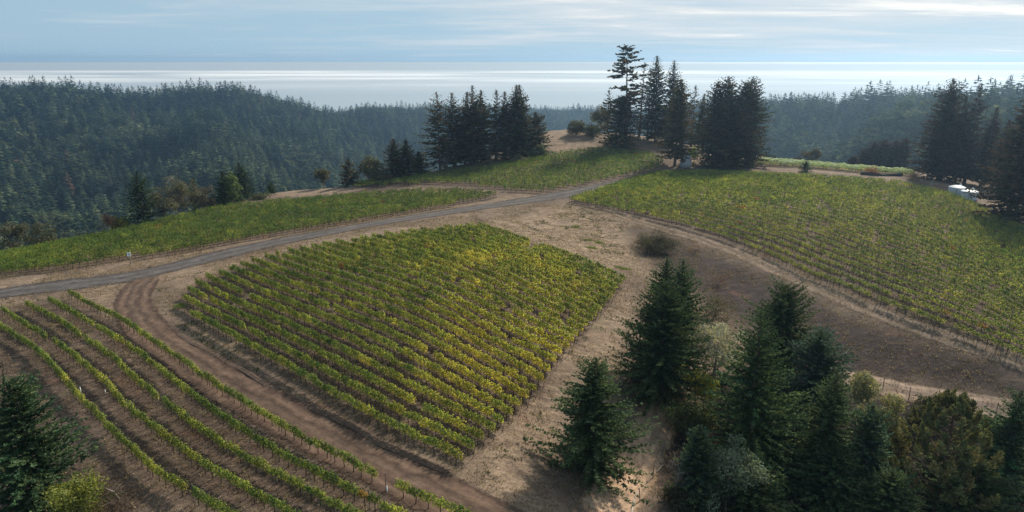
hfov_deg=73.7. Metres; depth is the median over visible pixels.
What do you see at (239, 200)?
fir tree
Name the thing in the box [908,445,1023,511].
fir tree
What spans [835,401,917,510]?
fir tree
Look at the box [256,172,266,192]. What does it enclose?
forest conifer
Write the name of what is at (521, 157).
scrub
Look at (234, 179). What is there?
broadleaf tree
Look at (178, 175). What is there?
forest conifer
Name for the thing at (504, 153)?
redwood tree
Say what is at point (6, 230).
broadleaf tree
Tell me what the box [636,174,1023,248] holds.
vine row
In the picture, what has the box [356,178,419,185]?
vine row
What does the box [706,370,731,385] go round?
undergrowth bush
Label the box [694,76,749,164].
redwood tree
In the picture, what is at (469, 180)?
vine row
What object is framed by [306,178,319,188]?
forest conifer
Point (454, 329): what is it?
vine row
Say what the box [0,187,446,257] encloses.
vine row
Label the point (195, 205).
fir tree
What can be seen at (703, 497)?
undergrowth bush
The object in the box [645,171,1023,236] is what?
vine row
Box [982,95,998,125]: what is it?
forest conifer
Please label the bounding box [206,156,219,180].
forest conifer
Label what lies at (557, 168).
vine row
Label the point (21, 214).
forest conifer
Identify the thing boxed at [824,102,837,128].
forest conifer
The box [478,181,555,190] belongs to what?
vine row
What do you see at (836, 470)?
fir tree
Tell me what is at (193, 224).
vine row
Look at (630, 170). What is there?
vine row
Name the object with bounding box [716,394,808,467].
fir tree
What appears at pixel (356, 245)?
vine row
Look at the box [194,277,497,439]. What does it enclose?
vine row
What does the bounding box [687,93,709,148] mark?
redwood tree
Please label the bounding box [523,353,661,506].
fir tree
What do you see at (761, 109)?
redwood tree
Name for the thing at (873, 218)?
vine row
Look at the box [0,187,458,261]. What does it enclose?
vine row
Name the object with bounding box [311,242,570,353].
vine row
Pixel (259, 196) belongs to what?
shrub
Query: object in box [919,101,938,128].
forest conifer
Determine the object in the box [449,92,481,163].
redwood tree
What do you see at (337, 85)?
sea
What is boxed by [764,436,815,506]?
fir tree
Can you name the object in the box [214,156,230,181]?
forest conifer
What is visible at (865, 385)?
oak tree
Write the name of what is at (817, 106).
forest conifer
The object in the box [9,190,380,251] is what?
vine row
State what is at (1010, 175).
redwood tree
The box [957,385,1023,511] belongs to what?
fir tree
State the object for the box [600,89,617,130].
redwood tree
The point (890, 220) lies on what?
vine row
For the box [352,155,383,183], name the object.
broadleaf tree
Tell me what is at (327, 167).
forest conifer
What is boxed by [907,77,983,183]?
redwood tree
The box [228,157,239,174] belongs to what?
forest conifer
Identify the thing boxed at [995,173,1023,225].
redwood tree
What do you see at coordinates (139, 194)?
fir tree
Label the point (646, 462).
gully path
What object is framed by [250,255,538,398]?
vine row
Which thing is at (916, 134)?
forest conifer
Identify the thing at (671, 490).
undergrowth bush
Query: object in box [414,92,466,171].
redwood tree
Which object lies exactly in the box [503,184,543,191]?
vine row
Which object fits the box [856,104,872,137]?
forest conifer
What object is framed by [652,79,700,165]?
redwood tree
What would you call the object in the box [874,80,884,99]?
forest conifer
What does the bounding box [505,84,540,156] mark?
redwood tree
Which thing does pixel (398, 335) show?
vine row
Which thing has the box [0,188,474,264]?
vine row
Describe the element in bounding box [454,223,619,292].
vine row
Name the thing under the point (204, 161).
forest conifer
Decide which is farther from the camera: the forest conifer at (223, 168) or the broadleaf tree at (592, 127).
the forest conifer at (223, 168)
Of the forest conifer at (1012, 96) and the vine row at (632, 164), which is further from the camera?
the forest conifer at (1012, 96)
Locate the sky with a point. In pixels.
(30, 30)
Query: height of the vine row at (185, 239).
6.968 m
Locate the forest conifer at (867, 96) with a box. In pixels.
[860,87,875,114]
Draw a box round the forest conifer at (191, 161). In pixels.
[185,151,199,171]
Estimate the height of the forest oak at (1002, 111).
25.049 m
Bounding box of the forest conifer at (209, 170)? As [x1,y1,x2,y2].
[203,163,217,182]
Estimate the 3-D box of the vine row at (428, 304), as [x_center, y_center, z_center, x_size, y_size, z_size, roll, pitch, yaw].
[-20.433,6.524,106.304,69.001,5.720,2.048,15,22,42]
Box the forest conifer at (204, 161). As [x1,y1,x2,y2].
[194,150,208,173]
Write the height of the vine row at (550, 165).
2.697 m
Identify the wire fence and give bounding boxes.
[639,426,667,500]
[882,377,1001,411]
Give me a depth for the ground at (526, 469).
98.76 m
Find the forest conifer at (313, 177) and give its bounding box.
[309,166,319,186]
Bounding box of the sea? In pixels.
[0,62,1023,111]
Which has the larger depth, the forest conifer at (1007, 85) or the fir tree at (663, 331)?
the forest conifer at (1007, 85)
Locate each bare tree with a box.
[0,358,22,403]
[164,173,188,216]
[652,447,690,500]
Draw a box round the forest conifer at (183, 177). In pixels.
[179,162,193,190]
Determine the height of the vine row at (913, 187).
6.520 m
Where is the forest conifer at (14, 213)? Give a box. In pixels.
[12,203,19,220]
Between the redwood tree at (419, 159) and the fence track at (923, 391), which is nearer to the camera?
the fence track at (923, 391)
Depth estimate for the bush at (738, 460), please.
69.44 m
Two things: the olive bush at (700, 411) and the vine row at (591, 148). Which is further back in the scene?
the vine row at (591, 148)
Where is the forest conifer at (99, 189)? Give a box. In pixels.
[93,181,102,206]
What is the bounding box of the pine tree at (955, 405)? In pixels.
[883,388,1014,511]
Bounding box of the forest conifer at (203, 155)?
[201,145,207,163]
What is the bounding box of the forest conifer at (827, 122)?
[814,99,837,126]
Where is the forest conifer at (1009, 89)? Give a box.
[1001,81,1015,100]
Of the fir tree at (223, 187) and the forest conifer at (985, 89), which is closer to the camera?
the fir tree at (223, 187)
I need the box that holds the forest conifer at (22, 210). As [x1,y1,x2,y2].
[17,199,30,220]
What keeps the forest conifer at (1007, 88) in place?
on the ground at (526, 469)
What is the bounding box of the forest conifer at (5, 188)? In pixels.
[1,178,10,203]
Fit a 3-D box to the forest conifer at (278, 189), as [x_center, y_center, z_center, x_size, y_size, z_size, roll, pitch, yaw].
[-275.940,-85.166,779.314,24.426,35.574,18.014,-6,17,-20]
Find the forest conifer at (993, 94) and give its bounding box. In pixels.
[982,82,1003,109]
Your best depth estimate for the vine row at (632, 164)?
227.08 m
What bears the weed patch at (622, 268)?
on the ground at (526, 469)
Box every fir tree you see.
[0,370,123,511]
[109,170,168,225]
[185,177,203,212]
[211,171,242,207]
[228,162,261,199]
[233,189,246,202]
[262,182,276,194]
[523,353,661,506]
[600,277,729,423]
[616,257,694,381]
[625,258,726,389]
[662,424,728,511]
[683,307,814,498]
[715,461,802,511]
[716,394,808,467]
[727,274,849,392]
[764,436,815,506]
[766,322,866,426]
[779,439,872,511]
[780,369,871,505]
[798,161,813,172]
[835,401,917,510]
[836,458,926,511]
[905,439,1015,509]
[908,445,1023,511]
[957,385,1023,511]
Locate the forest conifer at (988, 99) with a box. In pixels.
[975,85,997,108]
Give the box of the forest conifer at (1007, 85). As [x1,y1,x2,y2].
[1001,76,1012,97]
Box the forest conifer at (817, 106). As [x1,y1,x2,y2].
[808,95,821,123]
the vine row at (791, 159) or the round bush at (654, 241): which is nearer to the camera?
the round bush at (654, 241)
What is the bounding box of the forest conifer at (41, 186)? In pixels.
[30,174,53,201]
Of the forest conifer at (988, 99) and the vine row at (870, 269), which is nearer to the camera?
the vine row at (870, 269)
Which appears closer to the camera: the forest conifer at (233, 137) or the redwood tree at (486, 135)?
the redwood tree at (486, 135)
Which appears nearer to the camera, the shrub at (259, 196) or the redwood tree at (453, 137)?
the shrub at (259, 196)
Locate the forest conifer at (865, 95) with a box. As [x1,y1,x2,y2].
[859,82,876,112]
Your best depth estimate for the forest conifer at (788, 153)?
749.57 m
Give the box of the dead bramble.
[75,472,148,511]
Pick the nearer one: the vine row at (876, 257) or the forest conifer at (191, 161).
the vine row at (876, 257)
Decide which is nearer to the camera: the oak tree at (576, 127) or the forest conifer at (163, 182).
the oak tree at (576, 127)
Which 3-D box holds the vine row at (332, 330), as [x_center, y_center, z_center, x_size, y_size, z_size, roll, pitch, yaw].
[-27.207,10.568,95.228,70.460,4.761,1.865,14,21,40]
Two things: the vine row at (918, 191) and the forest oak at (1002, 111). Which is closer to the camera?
the vine row at (918, 191)
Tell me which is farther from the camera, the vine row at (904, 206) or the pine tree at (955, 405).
the vine row at (904, 206)
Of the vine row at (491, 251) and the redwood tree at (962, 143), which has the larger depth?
the redwood tree at (962, 143)
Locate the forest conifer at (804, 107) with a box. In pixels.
[799,96,811,121]
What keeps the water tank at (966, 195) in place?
on the ground at (526, 469)
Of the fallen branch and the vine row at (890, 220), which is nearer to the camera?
the fallen branch
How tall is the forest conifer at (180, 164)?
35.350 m
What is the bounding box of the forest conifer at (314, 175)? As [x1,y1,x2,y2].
[308,162,321,185]
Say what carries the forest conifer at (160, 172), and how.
on the ground at (526, 469)
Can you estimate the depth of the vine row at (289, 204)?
168.19 m
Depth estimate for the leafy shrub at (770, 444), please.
78.20 m
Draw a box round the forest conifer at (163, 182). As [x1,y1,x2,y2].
[160,171,171,196]
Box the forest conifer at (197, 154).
[190,150,206,176]
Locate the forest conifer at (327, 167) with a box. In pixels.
[322,165,334,187]
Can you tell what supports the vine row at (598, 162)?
on the ground at (526, 469)
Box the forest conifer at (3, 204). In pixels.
[0,195,8,212]
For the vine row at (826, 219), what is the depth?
145.09 m
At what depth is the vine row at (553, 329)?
105.63 m
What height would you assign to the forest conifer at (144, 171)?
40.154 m
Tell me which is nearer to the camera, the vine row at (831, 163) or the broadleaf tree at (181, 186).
the broadleaf tree at (181, 186)
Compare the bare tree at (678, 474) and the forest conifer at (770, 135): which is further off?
the forest conifer at (770, 135)
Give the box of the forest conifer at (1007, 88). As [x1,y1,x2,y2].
[1001,76,1015,97]
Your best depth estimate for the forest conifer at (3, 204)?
683.24 m
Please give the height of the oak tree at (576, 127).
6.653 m
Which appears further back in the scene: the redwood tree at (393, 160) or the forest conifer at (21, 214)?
the forest conifer at (21, 214)
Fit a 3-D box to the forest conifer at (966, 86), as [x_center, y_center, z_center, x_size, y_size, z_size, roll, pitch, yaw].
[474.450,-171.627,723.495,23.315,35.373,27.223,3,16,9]
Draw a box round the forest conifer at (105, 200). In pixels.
[99,193,110,210]
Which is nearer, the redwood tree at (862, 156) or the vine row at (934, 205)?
the vine row at (934, 205)
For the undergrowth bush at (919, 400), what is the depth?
89.98 m
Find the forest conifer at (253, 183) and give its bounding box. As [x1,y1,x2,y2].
[246,171,258,194]
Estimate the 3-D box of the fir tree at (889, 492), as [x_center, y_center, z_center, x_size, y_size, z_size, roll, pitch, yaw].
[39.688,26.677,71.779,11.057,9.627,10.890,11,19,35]
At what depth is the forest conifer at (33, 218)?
602.15 m
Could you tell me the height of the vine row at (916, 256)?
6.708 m
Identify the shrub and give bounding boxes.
[19,222,58,249]
[99,211,114,232]
[251,191,271,199]
[678,363,720,403]
[695,292,741,322]
[753,431,780,461]
[861,165,882,173]
[884,432,907,456]
[907,168,924,180]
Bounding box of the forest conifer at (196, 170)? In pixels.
[191,161,204,183]
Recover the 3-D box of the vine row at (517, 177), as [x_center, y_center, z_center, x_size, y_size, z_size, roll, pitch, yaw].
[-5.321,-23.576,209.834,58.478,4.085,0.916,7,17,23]
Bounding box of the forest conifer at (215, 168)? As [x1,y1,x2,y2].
[208,153,227,190]
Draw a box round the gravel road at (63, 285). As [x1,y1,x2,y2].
[0,166,739,298]
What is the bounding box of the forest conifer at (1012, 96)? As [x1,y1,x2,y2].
[1002,86,1017,106]
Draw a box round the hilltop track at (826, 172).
[747,167,925,180]
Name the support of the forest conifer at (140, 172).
on the ground at (526, 469)
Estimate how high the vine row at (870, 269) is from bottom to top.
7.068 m
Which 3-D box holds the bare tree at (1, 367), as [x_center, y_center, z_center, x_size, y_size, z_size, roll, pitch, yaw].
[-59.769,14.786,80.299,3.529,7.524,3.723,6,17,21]
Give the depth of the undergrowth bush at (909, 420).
86.32 m
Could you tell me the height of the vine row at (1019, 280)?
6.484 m
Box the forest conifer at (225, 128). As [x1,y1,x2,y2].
[221,121,230,140]
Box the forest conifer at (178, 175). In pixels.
[167,156,182,186]
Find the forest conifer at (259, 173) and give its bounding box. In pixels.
[256,172,265,192]
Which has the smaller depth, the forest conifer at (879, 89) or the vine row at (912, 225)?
the vine row at (912, 225)
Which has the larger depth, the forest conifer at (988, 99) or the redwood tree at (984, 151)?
the forest conifer at (988, 99)
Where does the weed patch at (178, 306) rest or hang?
on the ground at (526, 469)
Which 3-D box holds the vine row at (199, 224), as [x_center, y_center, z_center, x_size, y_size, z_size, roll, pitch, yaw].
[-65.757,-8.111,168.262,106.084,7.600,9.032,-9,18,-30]
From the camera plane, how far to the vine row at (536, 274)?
115.06 m
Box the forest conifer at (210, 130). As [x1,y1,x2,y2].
[207,119,218,142]
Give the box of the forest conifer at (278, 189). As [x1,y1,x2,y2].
[264,167,280,190]
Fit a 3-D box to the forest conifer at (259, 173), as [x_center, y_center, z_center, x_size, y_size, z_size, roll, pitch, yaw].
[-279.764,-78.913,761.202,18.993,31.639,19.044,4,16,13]
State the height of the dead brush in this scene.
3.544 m
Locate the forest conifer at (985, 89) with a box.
[981,78,994,97]
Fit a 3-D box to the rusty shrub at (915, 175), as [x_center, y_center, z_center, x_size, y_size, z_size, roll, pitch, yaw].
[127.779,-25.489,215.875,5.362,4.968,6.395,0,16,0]
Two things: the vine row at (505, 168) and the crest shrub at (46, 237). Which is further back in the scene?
the vine row at (505, 168)
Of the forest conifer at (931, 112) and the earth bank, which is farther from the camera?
the forest conifer at (931, 112)
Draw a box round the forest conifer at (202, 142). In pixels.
[197,141,209,159]
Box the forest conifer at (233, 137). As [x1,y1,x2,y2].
[227,130,236,149]
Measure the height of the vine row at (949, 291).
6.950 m
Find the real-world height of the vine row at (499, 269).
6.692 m
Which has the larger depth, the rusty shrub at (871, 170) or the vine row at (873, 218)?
the rusty shrub at (871, 170)
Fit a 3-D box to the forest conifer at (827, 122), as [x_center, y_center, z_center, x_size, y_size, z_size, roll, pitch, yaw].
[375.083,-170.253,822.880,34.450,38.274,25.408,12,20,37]
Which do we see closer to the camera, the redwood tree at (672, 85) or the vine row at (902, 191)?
the vine row at (902, 191)
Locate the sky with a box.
[0,0,1023,61]
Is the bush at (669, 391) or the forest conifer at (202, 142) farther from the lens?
the forest conifer at (202, 142)
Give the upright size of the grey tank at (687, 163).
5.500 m
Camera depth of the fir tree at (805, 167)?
224.03 m
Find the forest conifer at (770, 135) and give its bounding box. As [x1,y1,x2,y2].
[759,121,776,153]
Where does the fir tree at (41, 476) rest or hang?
on the ground at (526, 469)
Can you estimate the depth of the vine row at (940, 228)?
164.95 m
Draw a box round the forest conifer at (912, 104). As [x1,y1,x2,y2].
[905,91,914,109]
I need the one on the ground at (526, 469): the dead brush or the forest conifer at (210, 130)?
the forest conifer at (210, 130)
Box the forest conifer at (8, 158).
[0,143,17,173]
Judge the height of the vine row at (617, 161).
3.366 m
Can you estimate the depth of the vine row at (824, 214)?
145.46 m
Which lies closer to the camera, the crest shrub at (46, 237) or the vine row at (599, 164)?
the crest shrub at (46, 237)
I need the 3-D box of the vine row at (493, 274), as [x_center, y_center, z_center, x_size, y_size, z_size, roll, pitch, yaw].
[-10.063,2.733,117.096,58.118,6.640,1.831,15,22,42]
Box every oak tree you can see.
[566,119,587,134]
[830,369,908,444]
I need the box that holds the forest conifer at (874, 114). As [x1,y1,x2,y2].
[869,98,887,133]
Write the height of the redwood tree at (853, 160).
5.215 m
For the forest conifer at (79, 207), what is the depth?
714.60 m
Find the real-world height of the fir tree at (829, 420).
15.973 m
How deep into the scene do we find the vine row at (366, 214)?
152.47 m
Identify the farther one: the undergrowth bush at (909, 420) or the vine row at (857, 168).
the vine row at (857, 168)
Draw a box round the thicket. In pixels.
[188,180,215,207]
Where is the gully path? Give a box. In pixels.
[581,383,692,511]
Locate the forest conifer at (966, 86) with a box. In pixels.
[958,78,968,95]
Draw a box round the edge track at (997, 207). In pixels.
[984,200,1023,222]
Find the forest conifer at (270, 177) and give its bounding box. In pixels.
[261,169,281,190]
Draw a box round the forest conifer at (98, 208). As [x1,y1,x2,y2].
[97,199,106,213]
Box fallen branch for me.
[631,490,637,511]
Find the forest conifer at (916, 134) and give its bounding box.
[910,119,923,149]
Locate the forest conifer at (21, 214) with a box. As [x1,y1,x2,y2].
[17,199,37,232]
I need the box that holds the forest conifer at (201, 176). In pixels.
[195,165,206,186]
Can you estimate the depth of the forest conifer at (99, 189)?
769.65 m
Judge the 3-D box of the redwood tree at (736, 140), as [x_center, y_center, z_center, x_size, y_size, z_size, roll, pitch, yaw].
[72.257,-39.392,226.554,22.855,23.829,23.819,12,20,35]
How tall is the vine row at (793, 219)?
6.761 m
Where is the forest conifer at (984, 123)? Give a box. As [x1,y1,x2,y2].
[977,111,990,143]
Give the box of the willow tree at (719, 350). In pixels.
[688,321,747,406]
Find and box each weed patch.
[169,303,188,309]
[615,265,637,270]
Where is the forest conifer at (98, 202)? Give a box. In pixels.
[94,195,104,209]
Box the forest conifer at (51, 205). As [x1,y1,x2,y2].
[48,197,56,212]
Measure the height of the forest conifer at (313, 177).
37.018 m
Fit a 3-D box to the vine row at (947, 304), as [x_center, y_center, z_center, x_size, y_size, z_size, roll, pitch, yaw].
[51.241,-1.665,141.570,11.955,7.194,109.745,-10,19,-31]
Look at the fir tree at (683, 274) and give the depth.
88.84 m
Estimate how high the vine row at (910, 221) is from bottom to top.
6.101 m
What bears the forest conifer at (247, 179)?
on the ground at (526, 469)
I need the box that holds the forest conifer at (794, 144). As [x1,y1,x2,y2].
[790,132,802,157]
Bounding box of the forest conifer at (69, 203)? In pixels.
[62,193,75,211]
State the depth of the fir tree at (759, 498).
71.36 m
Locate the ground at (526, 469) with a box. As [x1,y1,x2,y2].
[0,95,1023,511]
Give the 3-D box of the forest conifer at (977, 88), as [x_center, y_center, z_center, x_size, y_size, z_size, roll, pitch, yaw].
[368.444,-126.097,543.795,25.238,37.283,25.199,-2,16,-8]
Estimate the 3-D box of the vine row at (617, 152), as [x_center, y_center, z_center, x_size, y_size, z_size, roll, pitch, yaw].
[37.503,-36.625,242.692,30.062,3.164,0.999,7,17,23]
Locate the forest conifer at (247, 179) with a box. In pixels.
[241,163,255,193]
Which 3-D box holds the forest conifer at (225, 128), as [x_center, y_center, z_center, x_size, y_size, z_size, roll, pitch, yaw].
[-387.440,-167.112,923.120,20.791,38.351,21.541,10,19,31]
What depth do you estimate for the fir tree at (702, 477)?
69.73 m
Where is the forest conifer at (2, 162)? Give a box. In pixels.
[0,149,7,170]
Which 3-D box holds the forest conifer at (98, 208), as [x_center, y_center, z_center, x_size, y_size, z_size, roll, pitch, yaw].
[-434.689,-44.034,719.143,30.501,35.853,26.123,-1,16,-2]
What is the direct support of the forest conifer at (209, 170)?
on the ground at (526, 469)
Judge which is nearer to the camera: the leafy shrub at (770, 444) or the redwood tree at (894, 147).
the leafy shrub at (770, 444)
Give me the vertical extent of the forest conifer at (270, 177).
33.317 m
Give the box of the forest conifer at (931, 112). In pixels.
[913,110,934,141]
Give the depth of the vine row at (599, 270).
126.19 m
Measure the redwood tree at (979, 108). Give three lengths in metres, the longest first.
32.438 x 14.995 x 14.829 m
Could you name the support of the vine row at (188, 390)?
on the earth bank
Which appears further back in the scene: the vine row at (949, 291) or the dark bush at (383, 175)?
the dark bush at (383, 175)
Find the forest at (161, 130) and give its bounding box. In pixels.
[0,75,1023,250]
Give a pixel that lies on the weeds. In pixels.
(580, 212)
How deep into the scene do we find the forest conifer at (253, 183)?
733.18 m
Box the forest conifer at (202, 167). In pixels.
[191,156,205,181]
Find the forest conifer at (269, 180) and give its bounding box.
[266,173,280,192]
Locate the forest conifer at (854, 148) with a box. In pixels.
[846,130,866,161]
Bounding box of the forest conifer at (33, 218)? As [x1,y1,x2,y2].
[20,200,38,233]
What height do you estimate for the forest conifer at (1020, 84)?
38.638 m
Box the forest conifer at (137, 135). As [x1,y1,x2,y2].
[132,123,143,146]
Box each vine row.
[0,186,421,256]
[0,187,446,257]
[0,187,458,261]
[0,188,409,255]
[0,188,465,264]
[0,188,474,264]
[0,188,482,266]
[0,189,396,252]
[0,190,489,273]
[0,190,496,276]
[0,304,300,511]
[0,322,239,511]
[1,186,433,256]
[8,190,366,248]
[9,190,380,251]
[24,298,363,511]
[46,193,351,244]
[47,294,406,511]
[66,288,472,511]
[122,192,336,230]
[139,199,455,258]
[143,193,320,222]
[161,196,289,218]
[181,292,476,455]
[185,284,485,445]
[189,309,464,467]
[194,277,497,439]
[205,200,250,210]
[205,272,505,431]
[218,267,514,422]
[228,263,522,412]
[239,259,530,407]
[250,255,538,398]
[264,252,545,389]
[275,249,551,378]
[286,246,558,370]
[299,245,563,361]
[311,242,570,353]
[321,241,575,346]
[335,238,579,341]
[347,237,584,336]
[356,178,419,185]
[359,180,387,186]
[359,234,589,329]
[371,232,593,326]
[384,230,597,321]
[392,177,566,188]
[396,229,602,315]
[402,175,576,186]
[408,228,605,313]
[414,173,585,185]
[420,226,609,307]
[423,171,591,181]
[435,226,613,303]
[438,169,600,179]
[443,224,616,299]
[451,167,608,178]
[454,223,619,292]
[465,165,614,178]
[466,222,623,288]
[476,221,626,285]
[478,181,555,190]
[479,163,623,174]
[490,161,628,175]
[501,160,636,172]
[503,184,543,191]
[514,158,642,171]
[526,157,646,170]
[528,155,651,168]
[537,154,653,169]
[547,152,658,165]
[550,150,660,163]
[559,150,663,162]
[569,195,1023,357]
[570,148,662,159]
[572,194,1023,349]
[577,193,1023,339]
[578,147,658,156]
[578,192,1023,333]
[582,190,1023,329]
[585,189,1023,321]
[587,146,654,156]
[588,189,1023,316]
[591,187,1023,309]
[595,187,1023,308]
[597,145,638,151]
[597,185,1023,299]
[600,186,1023,293]
[604,184,1023,289]
[606,183,1023,284]
[609,182,1023,278]
[612,182,1023,276]
[614,181,1023,270]
[617,180,1023,272]
[620,179,1023,264]
[623,178,1023,260]
[628,176,1023,255]
[631,177,1023,261]
[633,175,1023,249]
[633,176,1023,254]
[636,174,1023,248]
[641,173,1023,241]
[642,173,1023,246]
[644,172,1023,237]
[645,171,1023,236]
[649,171,1023,233]
[651,170,1023,233]
[653,169,1023,231]
[656,168,1023,228]
[755,158,910,174]
[757,158,914,174]
[759,157,907,172]
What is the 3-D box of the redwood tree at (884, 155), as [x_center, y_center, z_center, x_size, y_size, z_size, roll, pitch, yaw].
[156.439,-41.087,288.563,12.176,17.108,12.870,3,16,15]
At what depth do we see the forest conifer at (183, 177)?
713.47 m
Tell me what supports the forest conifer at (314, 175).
on the ground at (526, 469)
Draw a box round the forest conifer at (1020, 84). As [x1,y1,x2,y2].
[1011,73,1023,96]
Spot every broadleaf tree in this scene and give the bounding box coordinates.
[0,221,30,250]
[148,186,179,216]
[164,180,200,212]
[223,171,242,201]
[312,168,329,188]
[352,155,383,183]
[580,123,605,136]
[589,106,612,131]
[689,147,697,160]
[800,148,821,160]
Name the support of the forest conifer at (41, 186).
on the ground at (526, 469)
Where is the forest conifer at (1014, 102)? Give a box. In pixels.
[998,85,1023,133]
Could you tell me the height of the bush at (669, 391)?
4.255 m
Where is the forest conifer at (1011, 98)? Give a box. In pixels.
[1004,87,1023,122]
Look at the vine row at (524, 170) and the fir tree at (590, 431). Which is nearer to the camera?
the fir tree at (590, 431)
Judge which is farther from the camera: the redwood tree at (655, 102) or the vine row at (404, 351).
the redwood tree at (655, 102)
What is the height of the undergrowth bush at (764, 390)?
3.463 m
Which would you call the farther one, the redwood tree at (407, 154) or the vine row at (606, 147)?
the vine row at (606, 147)
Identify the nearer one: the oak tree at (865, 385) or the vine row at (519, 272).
the oak tree at (865, 385)
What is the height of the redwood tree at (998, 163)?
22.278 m
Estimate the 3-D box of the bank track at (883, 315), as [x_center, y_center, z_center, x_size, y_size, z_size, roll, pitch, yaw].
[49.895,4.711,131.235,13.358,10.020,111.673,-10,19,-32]
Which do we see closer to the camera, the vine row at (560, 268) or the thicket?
the vine row at (560, 268)
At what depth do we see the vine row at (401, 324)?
92.09 m
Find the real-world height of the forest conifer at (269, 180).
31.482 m
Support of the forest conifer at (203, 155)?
on the ground at (526, 469)
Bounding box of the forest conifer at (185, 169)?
[178,160,191,176]
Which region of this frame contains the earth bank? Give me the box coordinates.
[155,307,522,511]
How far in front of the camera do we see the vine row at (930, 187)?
205.09 m
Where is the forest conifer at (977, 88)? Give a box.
[966,75,986,101]
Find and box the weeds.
[157,205,638,479]
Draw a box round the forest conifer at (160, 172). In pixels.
[155,163,166,186]
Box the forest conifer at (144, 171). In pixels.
[141,168,150,189]
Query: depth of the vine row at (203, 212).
179.24 m
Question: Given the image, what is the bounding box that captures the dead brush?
[687,243,704,252]
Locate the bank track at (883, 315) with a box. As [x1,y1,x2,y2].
[600,205,1023,371]
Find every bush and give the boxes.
[42,469,107,511]
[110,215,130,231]
[194,196,221,208]
[368,170,391,182]
[530,144,546,156]
[630,227,682,256]
[643,376,683,405]
[658,484,701,511]
[659,393,718,437]
[697,487,736,510]
[702,433,775,511]
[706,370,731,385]
[742,377,783,394]
[899,416,915,433]
[906,403,934,423]
[912,392,946,410]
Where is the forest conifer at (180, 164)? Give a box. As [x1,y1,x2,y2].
[176,156,188,171]
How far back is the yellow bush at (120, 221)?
170.07 m
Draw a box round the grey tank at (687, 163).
[679,151,691,167]
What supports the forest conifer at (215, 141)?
on the ground at (526, 469)
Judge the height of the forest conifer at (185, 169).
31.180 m
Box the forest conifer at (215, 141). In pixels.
[211,131,219,156]
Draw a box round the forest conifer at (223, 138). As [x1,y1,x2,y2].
[216,126,225,146]
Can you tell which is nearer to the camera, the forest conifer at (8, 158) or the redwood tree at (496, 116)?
the redwood tree at (496, 116)
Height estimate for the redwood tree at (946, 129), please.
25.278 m
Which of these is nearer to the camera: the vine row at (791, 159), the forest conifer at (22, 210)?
the vine row at (791, 159)
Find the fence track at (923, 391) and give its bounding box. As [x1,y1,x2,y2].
[839,371,1023,423]
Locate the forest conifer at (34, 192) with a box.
[29,179,40,208]
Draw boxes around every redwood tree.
[337,159,363,187]
[380,139,409,181]
[392,139,418,177]
[409,151,428,174]
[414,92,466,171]
[437,92,474,167]
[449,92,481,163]
[452,85,496,163]
[465,90,501,161]
[482,89,510,160]
[490,92,523,158]
[495,84,537,158]
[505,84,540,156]
[525,112,553,152]
[594,95,645,149]
[600,44,654,147]
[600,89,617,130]
[634,62,649,137]
[636,56,672,140]
[636,68,654,138]
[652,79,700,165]
[654,61,695,139]
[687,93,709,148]
[688,86,700,145]
[692,81,732,164]
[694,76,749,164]
[698,101,766,168]
[718,81,761,166]
[733,76,777,168]
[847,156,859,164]
[856,148,873,165]
[860,141,885,165]
[870,139,895,167]
[884,140,906,167]
[891,137,915,170]
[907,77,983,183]
[917,104,967,181]
[933,96,982,182]
[940,82,990,183]
[962,107,1002,185]
[963,93,1023,223]
[972,119,1015,187]
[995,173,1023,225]
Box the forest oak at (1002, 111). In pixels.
[976,104,1011,129]
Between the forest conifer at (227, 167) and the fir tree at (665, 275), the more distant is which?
the forest conifer at (227, 167)
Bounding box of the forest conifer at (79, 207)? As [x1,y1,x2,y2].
[73,200,85,216]
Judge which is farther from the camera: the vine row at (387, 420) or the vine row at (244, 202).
the vine row at (244, 202)
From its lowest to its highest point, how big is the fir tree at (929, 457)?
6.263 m
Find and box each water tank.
[948,184,965,195]
[960,188,978,200]
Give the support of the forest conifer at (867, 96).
on the ground at (526, 469)
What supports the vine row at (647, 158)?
on the ground at (526, 469)
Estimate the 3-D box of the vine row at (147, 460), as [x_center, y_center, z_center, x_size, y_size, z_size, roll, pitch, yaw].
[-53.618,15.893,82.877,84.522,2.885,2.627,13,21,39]
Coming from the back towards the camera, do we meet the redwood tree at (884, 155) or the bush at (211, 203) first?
the redwood tree at (884, 155)
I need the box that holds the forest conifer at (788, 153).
[777,134,797,158]
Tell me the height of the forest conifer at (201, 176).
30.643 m
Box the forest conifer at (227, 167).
[219,156,231,175]
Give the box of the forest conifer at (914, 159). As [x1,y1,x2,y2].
[906,147,921,167]
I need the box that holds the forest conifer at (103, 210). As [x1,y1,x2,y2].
[99,200,114,219]
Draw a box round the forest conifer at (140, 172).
[130,171,149,202]
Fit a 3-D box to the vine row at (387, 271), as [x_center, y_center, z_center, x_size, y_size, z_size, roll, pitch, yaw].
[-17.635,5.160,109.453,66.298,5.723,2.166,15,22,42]
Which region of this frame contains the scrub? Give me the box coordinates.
[509,153,532,163]

